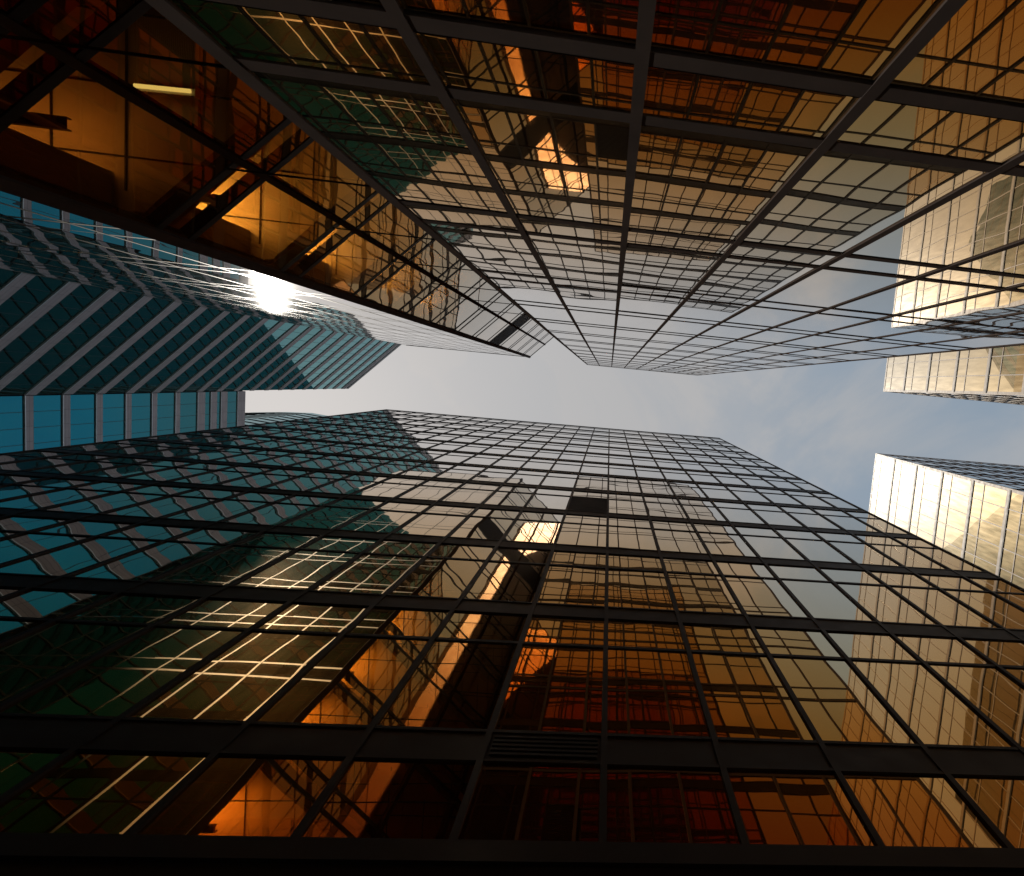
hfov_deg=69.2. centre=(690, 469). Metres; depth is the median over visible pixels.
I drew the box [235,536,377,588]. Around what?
window
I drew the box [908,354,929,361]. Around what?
window
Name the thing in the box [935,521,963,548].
window
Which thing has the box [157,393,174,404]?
window
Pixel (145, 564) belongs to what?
window
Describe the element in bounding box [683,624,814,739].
window
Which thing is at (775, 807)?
window
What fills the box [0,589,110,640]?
window
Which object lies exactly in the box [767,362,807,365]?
window
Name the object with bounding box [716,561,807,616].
window
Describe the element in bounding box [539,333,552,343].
window
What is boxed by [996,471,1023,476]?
window
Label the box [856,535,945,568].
window
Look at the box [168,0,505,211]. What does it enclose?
window
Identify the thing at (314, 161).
window
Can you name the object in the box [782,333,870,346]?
window
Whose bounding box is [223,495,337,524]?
window
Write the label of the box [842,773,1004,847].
window
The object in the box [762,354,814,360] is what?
window
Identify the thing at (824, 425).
sky
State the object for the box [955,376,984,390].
window
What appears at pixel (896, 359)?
window
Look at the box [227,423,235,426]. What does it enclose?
window
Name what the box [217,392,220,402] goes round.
window
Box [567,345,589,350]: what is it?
window
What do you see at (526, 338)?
window
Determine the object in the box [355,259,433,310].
window
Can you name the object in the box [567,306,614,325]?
window
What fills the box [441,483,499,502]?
window
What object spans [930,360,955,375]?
window
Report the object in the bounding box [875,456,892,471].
window
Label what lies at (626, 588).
window
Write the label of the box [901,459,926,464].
window
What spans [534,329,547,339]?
window
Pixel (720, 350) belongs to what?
window
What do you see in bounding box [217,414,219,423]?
window
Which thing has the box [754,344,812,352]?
window
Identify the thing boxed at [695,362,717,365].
window
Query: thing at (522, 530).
window
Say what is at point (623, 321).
window
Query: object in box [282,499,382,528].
window
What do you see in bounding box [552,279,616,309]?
window
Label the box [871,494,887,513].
window
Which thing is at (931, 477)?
window
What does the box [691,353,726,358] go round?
window
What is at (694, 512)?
window
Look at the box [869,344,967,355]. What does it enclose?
window
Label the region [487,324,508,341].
window
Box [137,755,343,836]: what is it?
window
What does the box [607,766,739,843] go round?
window
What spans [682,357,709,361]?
window
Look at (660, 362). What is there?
window
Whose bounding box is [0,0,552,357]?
office tower
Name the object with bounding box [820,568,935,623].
window
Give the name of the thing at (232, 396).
window
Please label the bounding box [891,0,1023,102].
window
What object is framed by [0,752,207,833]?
window
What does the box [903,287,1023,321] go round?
window
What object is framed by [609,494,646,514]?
window
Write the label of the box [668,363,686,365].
window
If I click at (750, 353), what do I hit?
window
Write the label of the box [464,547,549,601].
window
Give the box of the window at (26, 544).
[0,520,131,562]
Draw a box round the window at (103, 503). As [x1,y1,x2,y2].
[43,485,193,512]
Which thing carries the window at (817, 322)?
in the office tower at (697, 186)
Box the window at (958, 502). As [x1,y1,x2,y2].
[940,489,968,512]
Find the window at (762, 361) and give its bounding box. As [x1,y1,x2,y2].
[742,359,782,363]
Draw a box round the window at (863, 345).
[825,339,919,351]
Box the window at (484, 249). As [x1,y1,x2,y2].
[404,205,544,275]
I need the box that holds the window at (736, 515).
[713,501,764,523]
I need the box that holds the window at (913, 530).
[909,526,931,542]
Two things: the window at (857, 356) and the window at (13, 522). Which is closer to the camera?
the window at (13, 522)
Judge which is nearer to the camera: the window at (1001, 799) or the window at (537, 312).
the window at (1001, 799)
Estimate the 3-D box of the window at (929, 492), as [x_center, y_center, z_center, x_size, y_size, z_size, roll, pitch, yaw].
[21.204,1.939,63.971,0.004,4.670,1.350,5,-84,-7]
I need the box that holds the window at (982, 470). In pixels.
[982,470,1015,476]
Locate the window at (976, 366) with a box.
[957,358,987,375]
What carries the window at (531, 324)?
in the office tower at (147, 149)
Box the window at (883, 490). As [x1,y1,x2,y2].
[872,481,889,499]
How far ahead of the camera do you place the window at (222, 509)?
19.71 m
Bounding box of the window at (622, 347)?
[614,344,641,351]
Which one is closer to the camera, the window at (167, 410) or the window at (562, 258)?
the window at (562, 258)
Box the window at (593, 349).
[590,347,612,352]
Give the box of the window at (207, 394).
[205,392,209,402]
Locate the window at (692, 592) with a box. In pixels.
[663,558,741,613]
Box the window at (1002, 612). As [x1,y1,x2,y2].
[921,575,1023,628]
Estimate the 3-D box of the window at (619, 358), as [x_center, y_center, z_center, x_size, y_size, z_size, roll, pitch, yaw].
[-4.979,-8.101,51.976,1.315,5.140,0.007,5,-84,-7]
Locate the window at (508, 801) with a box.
[458,763,599,840]
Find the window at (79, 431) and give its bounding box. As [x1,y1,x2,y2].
[71,423,94,438]
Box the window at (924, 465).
[924,465,954,471]
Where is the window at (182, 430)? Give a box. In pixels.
[180,427,196,432]
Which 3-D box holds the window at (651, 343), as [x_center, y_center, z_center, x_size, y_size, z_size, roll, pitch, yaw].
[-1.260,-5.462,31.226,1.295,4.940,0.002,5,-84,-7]
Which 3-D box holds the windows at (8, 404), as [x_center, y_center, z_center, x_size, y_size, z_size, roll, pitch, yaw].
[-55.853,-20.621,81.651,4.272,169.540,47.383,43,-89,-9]
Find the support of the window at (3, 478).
in the office tower at (390, 643)
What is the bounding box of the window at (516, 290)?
[481,271,561,303]
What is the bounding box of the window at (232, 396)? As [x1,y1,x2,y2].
[228,392,236,401]
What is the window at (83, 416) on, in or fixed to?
in the teal tower at (82, 364)
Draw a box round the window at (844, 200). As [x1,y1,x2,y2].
[744,101,1023,251]
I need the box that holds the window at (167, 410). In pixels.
[157,405,174,417]
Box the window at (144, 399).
[132,393,150,406]
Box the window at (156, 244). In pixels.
[78,225,248,269]
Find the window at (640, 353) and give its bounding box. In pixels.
[636,352,661,356]
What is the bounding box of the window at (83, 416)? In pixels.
[70,409,94,424]
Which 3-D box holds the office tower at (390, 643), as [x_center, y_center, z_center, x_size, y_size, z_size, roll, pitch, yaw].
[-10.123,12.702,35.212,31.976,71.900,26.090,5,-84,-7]
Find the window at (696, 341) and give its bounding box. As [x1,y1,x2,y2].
[685,336,734,346]
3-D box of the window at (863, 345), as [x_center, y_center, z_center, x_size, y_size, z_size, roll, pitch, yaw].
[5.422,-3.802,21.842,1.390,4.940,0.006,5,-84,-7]
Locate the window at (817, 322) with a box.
[779,309,887,331]
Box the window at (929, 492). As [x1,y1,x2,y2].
[914,481,938,502]
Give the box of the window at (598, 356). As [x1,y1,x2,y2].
[594,355,611,358]
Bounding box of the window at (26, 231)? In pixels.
[0,219,149,259]
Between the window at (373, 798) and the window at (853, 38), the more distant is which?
the window at (373, 798)
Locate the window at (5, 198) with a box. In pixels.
[0,191,112,226]
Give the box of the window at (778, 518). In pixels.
[747,504,802,525]
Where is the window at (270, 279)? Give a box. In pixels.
[223,268,327,294]
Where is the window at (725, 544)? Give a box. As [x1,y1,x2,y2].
[693,523,756,556]
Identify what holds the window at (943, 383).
in the office tower at (996, 375)
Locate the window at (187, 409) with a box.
[180,404,196,415]
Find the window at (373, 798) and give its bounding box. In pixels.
[301,759,474,838]
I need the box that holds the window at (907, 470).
[894,461,914,478]
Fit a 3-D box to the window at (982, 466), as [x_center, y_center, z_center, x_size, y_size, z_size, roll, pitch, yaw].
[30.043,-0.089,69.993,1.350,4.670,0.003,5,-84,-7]
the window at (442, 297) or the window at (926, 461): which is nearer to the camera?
the window at (442, 297)
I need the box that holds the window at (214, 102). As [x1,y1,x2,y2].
[21,0,285,155]
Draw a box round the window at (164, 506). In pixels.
[104,489,240,516]
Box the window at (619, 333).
[616,327,655,339]
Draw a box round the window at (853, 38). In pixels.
[651,0,944,79]
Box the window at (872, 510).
[870,507,886,519]
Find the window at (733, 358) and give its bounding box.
[717,356,754,360]
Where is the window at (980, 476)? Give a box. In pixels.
[964,473,1001,480]
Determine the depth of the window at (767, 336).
21.23 m
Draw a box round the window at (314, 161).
[246,122,374,218]
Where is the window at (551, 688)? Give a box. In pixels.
[495,616,603,732]
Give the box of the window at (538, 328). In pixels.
[528,324,542,336]
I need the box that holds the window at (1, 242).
[0,241,19,245]
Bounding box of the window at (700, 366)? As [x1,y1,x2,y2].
[688,365,707,367]
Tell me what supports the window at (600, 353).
in the office tower at (697, 186)
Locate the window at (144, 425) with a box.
[131,419,150,432]
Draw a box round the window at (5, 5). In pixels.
[0,0,19,12]
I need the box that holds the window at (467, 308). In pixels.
[432,297,479,329]
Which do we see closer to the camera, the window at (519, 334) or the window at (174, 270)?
the window at (174, 270)
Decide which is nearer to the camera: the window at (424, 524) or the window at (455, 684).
the window at (455, 684)
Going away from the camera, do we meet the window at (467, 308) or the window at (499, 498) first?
the window at (499, 498)
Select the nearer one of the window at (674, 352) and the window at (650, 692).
the window at (650, 692)
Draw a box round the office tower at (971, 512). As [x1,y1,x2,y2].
[868,453,1023,587]
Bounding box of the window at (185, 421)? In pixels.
[180,415,196,427]
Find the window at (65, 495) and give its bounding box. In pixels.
[0,482,141,508]
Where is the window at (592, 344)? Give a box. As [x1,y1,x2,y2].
[587,341,612,348]
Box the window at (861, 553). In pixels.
[816,532,899,565]
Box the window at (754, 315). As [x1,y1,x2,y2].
[726,302,822,326]
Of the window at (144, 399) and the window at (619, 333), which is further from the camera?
the window at (144, 399)
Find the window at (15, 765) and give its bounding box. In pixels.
[0,749,64,794]
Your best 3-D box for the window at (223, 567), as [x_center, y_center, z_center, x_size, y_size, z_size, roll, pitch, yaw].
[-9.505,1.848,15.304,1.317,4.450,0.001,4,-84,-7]
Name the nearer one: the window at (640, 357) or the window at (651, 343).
the window at (651, 343)
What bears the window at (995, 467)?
in the office tower at (971, 512)
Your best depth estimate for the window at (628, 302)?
15.67 m
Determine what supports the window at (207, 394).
in the teal tower at (82, 364)
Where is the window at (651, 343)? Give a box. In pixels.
[645,341,679,348]
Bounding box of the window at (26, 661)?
[0,594,199,702]
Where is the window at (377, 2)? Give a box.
[351,0,381,4]
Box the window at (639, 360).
[632,359,650,362]
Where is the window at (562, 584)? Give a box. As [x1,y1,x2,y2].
[537,551,605,605]
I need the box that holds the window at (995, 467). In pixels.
[995,467,1023,472]
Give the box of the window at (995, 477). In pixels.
[979,474,1016,481]
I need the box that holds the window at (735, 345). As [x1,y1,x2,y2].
[720,340,773,349]
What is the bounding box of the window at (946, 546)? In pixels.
[934,538,960,556]
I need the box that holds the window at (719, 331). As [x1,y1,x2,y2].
[702,323,768,338]
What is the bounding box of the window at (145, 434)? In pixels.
[131,432,150,437]
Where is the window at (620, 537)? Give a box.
[609,517,656,549]
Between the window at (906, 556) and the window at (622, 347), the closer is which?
the window at (906, 556)
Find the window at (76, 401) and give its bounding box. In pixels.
[70,395,94,409]
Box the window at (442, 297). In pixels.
[400,282,459,321]
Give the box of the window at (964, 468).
[964,468,996,474]
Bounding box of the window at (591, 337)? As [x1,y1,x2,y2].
[583,334,612,342]
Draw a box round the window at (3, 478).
[0,475,41,484]
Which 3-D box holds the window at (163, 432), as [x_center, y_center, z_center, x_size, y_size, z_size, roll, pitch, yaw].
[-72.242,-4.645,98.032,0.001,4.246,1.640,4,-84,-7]
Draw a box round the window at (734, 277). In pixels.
[695,245,836,299]
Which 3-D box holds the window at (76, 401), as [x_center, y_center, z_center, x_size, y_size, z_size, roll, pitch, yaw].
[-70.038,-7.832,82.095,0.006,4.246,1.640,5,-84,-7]
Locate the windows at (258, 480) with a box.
[0,410,908,533]
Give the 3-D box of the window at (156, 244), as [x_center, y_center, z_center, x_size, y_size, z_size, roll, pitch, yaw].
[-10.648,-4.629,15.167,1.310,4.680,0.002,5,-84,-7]
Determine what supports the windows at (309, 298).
in the office tower at (147, 149)
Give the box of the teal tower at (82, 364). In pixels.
[0,269,401,452]
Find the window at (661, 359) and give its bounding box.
[654,358,675,361]
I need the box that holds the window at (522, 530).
[504,511,562,542]
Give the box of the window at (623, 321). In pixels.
[617,312,667,329]
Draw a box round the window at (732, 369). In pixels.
[724,368,745,370]
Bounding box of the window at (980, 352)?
[959,349,988,358]
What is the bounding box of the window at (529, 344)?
[517,338,537,353]
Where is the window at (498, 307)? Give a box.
[484,293,510,314]
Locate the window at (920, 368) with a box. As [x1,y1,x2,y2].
[906,362,928,376]
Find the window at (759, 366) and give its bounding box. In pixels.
[749,365,784,367]
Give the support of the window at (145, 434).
in the teal tower at (82, 364)
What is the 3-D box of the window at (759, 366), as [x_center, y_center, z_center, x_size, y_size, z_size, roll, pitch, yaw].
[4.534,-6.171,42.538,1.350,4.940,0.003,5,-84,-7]
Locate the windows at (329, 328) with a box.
[255,316,520,355]
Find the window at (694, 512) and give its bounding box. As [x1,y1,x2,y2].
[679,499,725,520]
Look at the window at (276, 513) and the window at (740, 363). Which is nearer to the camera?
the window at (276, 513)
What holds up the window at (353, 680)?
in the office tower at (390, 643)
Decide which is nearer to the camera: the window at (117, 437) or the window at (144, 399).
the window at (117, 437)
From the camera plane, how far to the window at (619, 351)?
41.64 m
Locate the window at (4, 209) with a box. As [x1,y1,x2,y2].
[0,204,57,220]
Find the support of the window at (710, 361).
in the office tower at (697, 186)
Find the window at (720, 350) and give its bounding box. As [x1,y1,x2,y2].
[703,347,746,354]
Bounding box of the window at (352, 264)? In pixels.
[284,225,394,294]
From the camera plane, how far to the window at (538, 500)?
25.92 m
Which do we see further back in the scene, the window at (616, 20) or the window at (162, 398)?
the window at (162, 398)
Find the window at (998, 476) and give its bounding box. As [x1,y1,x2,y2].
[998,476,1023,482]
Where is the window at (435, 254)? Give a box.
[402,234,458,277]
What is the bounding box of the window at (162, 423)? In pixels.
[157,417,174,430]
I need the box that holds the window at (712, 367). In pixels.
[706,366,727,369]
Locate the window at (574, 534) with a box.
[557,514,606,546]
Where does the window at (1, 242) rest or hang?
in the office tower at (147, 149)
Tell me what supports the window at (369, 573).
in the office tower at (390, 643)
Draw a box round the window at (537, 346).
[524,342,542,355]
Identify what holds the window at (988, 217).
in the office tower at (697, 186)
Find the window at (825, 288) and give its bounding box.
[767,258,936,306]
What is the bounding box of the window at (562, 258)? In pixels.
[518,218,621,283]
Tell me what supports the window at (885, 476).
in the office tower at (971, 512)
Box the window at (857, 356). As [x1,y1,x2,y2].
[823,353,890,359]
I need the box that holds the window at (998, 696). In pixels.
[896,635,1023,746]
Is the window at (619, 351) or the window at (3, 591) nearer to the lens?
the window at (3, 591)
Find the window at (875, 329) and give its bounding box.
[828,317,956,337]
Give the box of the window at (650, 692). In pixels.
[607,620,709,735]
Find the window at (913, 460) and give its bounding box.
[913,460,940,465]
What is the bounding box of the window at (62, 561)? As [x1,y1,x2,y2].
[0,524,194,575]
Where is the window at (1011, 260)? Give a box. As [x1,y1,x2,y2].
[959,244,1023,273]
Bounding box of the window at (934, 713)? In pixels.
[827,632,1013,746]
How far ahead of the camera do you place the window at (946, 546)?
59.08 m
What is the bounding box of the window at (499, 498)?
[484,486,535,505]
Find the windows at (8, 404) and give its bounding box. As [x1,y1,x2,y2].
[0,269,397,452]
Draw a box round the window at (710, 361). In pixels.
[705,359,733,363]
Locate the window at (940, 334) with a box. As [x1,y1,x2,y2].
[884,324,1022,342]
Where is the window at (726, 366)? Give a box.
[715,364,744,367]
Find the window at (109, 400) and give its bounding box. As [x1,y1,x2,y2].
[103,394,124,407]
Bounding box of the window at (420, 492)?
[398,480,461,499]
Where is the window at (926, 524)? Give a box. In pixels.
[910,511,933,534]
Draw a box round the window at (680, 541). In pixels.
[651,520,706,552]
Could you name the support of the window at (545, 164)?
in the office tower at (697, 186)
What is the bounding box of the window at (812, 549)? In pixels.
[775,529,852,562]
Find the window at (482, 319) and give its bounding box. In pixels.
[455,308,494,335]
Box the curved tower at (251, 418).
[245,412,325,424]
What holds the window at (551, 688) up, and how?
in the office tower at (390, 643)
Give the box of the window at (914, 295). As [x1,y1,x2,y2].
[836,270,1023,313]
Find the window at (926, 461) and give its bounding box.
[926,461,953,466]
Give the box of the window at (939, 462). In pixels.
[939,462,967,467]
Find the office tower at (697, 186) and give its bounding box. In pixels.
[145,0,1023,374]
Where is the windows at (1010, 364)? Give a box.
[987,345,1023,397]
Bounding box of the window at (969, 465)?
[969,465,997,470]
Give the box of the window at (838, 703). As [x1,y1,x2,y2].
[756,628,915,743]
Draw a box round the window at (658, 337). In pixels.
[651,332,695,342]
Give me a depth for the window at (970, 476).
58.52 m
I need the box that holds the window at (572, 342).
[560,339,587,346]
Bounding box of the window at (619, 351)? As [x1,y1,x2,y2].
[614,350,635,354]
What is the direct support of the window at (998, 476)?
in the office tower at (971, 512)
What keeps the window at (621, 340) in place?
in the office tower at (697, 186)
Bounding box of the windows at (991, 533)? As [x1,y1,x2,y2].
[964,480,1023,587]
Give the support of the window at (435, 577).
in the office tower at (390, 643)
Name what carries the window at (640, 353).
in the office tower at (697, 186)
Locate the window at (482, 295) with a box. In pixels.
[465,280,497,305]
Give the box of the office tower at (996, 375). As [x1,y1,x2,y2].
[883,345,1023,404]
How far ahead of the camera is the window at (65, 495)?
19.26 m
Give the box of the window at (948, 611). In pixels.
[870,571,998,627]
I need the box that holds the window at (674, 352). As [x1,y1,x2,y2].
[666,350,697,356]
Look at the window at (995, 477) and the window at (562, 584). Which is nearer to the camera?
the window at (562, 584)
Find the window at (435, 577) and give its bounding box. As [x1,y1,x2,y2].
[390,544,493,597]
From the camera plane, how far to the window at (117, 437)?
87.68 m
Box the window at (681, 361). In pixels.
[675,360,697,363]
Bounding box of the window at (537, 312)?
[515,301,572,321]
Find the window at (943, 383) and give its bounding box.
[928,377,952,390]
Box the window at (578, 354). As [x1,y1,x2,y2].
[576,353,593,356]
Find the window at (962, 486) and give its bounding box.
[942,474,970,495]
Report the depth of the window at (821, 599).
16.40 m
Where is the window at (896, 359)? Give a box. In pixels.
[888,356,905,363]
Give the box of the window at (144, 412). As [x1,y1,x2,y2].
[132,406,150,419]
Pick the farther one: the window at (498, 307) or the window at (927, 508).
the window at (927, 508)
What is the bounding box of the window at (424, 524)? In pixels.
[395,505,474,535]
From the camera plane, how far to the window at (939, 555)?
22.28 m
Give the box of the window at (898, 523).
[888,516,907,529]
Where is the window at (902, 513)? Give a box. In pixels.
[889,502,909,523]
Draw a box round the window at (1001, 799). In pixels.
[953,776,1023,847]
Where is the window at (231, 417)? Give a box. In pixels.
[227,412,236,422]
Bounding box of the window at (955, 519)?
[938,505,965,530]
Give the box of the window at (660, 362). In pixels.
[649,361,670,363]
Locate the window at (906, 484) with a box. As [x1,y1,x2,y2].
[892,474,912,493]
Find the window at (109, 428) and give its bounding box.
[103,421,124,435]
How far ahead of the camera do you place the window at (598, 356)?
51.92 m
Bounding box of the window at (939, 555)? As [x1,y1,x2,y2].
[895,538,984,571]
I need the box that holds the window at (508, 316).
[499,303,521,321]
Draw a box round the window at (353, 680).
[256,608,448,724]
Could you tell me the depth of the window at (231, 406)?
114.65 m
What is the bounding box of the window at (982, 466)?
[982,466,1011,471]
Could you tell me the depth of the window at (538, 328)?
59.44 m
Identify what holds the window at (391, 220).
in the office tower at (147, 149)
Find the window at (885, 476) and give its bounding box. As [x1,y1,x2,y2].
[874,468,891,485]
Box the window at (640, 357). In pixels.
[633,356,654,359]
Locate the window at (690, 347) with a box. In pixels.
[674,344,713,351]
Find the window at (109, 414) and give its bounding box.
[103,407,124,421]
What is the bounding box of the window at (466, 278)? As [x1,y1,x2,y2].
[439,261,481,293]
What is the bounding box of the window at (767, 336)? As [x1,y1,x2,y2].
[743,328,817,342]
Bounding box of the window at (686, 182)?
[629,67,858,239]
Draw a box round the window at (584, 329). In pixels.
[576,323,613,335]
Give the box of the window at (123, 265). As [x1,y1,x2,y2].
[40,249,201,281]
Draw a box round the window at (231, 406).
[227,402,236,412]
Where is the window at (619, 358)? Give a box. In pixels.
[613,357,630,360]
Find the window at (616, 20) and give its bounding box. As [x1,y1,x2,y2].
[397,0,638,43]
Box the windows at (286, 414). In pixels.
[245,412,325,424]
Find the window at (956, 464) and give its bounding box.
[956,464,984,469]
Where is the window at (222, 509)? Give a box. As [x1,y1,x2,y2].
[164,492,289,520]
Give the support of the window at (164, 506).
in the office tower at (390, 643)
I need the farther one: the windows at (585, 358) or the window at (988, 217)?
the windows at (585, 358)
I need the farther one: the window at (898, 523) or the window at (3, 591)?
the window at (898, 523)
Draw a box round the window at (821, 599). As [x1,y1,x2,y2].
[769,565,872,620]
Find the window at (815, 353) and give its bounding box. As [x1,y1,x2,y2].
[789,348,853,356]
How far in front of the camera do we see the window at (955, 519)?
58.79 m
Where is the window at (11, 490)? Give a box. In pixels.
[0,478,93,498]
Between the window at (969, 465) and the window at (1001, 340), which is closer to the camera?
the window at (1001, 340)
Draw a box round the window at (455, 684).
[378,612,526,728]
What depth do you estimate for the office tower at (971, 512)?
59.39 m
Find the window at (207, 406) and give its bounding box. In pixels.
[205,403,209,413]
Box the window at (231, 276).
[164,262,297,291]
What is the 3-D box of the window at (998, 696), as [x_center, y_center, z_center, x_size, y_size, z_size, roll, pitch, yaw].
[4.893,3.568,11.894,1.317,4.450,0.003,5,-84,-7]
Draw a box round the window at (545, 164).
[415,33,633,225]
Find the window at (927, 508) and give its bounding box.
[912,496,936,518]
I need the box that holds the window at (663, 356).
[659,355,684,359]
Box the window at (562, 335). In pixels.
[549,330,583,340]
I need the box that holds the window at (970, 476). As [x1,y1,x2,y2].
[951,472,985,479]
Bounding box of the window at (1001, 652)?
[964,639,1023,682]
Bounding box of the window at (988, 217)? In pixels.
[853,162,1023,264]
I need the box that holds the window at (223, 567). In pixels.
[154,533,317,584]
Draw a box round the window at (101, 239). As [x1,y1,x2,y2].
[0,216,209,265]
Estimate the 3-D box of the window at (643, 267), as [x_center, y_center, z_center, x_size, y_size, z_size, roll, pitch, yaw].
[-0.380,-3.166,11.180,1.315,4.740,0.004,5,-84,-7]
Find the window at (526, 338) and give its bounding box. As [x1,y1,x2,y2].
[509,334,530,350]
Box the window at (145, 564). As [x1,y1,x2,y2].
[72,529,256,579]
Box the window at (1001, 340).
[934,332,1023,347]
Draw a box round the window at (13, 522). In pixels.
[0,516,66,536]
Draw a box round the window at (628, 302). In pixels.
[619,286,687,315]
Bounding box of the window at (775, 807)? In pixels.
[727,770,875,845]
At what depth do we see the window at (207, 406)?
107.75 m
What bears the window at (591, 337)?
in the office tower at (697, 186)
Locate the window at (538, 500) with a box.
[526,488,571,508]
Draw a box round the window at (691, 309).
[674,294,756,320]
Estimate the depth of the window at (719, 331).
21.06 m
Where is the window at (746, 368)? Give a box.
[735,367,764,369]
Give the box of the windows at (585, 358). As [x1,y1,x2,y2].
[580,356,735,374]
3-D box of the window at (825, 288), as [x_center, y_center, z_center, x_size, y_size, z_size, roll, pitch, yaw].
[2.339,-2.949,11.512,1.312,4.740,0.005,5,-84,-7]
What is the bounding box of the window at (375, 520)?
[339,502,429,532]
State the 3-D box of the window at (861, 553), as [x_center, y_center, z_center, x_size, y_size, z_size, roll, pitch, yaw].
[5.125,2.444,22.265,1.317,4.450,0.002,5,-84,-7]
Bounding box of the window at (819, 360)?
[792,358,846,363]
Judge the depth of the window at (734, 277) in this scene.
10.80 m
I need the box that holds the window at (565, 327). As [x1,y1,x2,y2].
[536,319,578,332]
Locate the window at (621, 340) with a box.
[615,337,647,345]
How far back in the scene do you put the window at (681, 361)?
47.16 m
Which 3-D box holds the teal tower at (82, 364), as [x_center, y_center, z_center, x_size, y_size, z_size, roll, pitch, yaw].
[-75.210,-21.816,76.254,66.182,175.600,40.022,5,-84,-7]
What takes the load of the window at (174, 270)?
in the office tower at (147, 149)
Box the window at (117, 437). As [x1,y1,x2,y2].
[103,434,124,441]
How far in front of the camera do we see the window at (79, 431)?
82.45 m
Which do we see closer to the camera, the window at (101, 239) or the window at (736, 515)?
the window at (101, 239)
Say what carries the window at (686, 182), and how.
in the office tower at (697, 186)
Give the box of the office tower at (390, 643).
[0,409,1023,875]
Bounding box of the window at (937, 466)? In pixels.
[937,466,968,472]
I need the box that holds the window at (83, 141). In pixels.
[0,32,231,226]
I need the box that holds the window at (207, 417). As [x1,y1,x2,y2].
[205,414,209,425]
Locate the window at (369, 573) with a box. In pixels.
[313,540,436,593]
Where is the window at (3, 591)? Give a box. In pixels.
[0,588,20,596]
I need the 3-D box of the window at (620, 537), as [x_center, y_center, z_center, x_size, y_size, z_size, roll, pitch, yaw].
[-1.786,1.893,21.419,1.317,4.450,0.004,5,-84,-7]
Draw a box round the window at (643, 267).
[622,232,731,291]
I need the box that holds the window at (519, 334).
[499,330,524,348]
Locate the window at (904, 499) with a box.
[891,488,911,508]
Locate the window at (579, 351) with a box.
[571,349,591,353]
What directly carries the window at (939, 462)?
in the office tower at (971, 512)
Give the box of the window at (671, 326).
[660,317,718,334]
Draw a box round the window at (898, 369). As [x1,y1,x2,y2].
[886,363,904,376]
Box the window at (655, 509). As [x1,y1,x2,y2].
[644,496,686,517]
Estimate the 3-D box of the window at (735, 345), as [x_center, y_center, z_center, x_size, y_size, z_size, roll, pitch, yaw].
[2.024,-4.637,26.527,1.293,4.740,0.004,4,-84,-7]
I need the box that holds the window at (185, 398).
[180,392,196,403]
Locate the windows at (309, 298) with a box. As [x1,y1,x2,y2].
[0,245,456,335]
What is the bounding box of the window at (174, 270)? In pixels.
[101,255,249,286]
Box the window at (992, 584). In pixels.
[969,578,1023,607]
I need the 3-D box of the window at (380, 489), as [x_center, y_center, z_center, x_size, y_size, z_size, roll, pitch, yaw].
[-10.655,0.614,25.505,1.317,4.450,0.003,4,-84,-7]
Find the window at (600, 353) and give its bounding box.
[592,351,611,355]
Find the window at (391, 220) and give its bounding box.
[345,193,425,254]
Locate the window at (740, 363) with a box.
[728,362,759,365]
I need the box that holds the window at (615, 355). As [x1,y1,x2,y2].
[613,354,633,357]
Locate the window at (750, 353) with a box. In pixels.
[732,351,778,357]
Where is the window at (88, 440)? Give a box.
[71,438,94,444]
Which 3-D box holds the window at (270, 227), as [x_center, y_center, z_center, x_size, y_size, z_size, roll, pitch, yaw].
[-9.177,-5.226,15.260,1.930,4.680,0.005,-40,-81,0]
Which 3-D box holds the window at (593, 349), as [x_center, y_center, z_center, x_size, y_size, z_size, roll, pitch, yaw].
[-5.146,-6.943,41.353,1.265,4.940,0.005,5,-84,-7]
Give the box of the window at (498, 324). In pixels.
[473,317,507,340]
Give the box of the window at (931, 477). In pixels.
[916,467,940,486]
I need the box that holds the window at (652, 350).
[640,347,667,353]
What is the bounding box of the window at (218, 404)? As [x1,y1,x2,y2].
[217,403,219,412]
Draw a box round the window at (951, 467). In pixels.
[951,467,982,473]
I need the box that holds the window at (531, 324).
[520,319,536,332]
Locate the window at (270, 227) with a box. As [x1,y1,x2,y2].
[163,166,335,269]
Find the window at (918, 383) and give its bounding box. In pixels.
[905,377,926,389]
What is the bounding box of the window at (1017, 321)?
[974,314,1023,328]
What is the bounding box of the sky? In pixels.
[245,337,1023,510]
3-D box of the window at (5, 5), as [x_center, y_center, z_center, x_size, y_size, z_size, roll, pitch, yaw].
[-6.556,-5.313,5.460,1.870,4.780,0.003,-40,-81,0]
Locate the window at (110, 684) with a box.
[0,599,283,715]
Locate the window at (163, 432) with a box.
[157,429,173,434]
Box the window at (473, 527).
[450,508,519,539]
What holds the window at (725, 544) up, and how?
in the office tower at (390, 643)
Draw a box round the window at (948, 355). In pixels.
[931,352,956,360]
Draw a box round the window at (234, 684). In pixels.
[129,603,367,720]
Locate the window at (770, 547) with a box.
[735,526,805,559]
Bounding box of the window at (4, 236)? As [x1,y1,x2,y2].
[0,231,85,252]
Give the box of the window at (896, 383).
[885,378,903,389]
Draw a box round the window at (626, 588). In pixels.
[608,555,673,609]
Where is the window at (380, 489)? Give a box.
[355,477,424,496]
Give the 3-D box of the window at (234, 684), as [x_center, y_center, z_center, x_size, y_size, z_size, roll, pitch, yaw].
[-6.166,2.686,10.541,1.317,4.450,0.001,5,-84,-7]

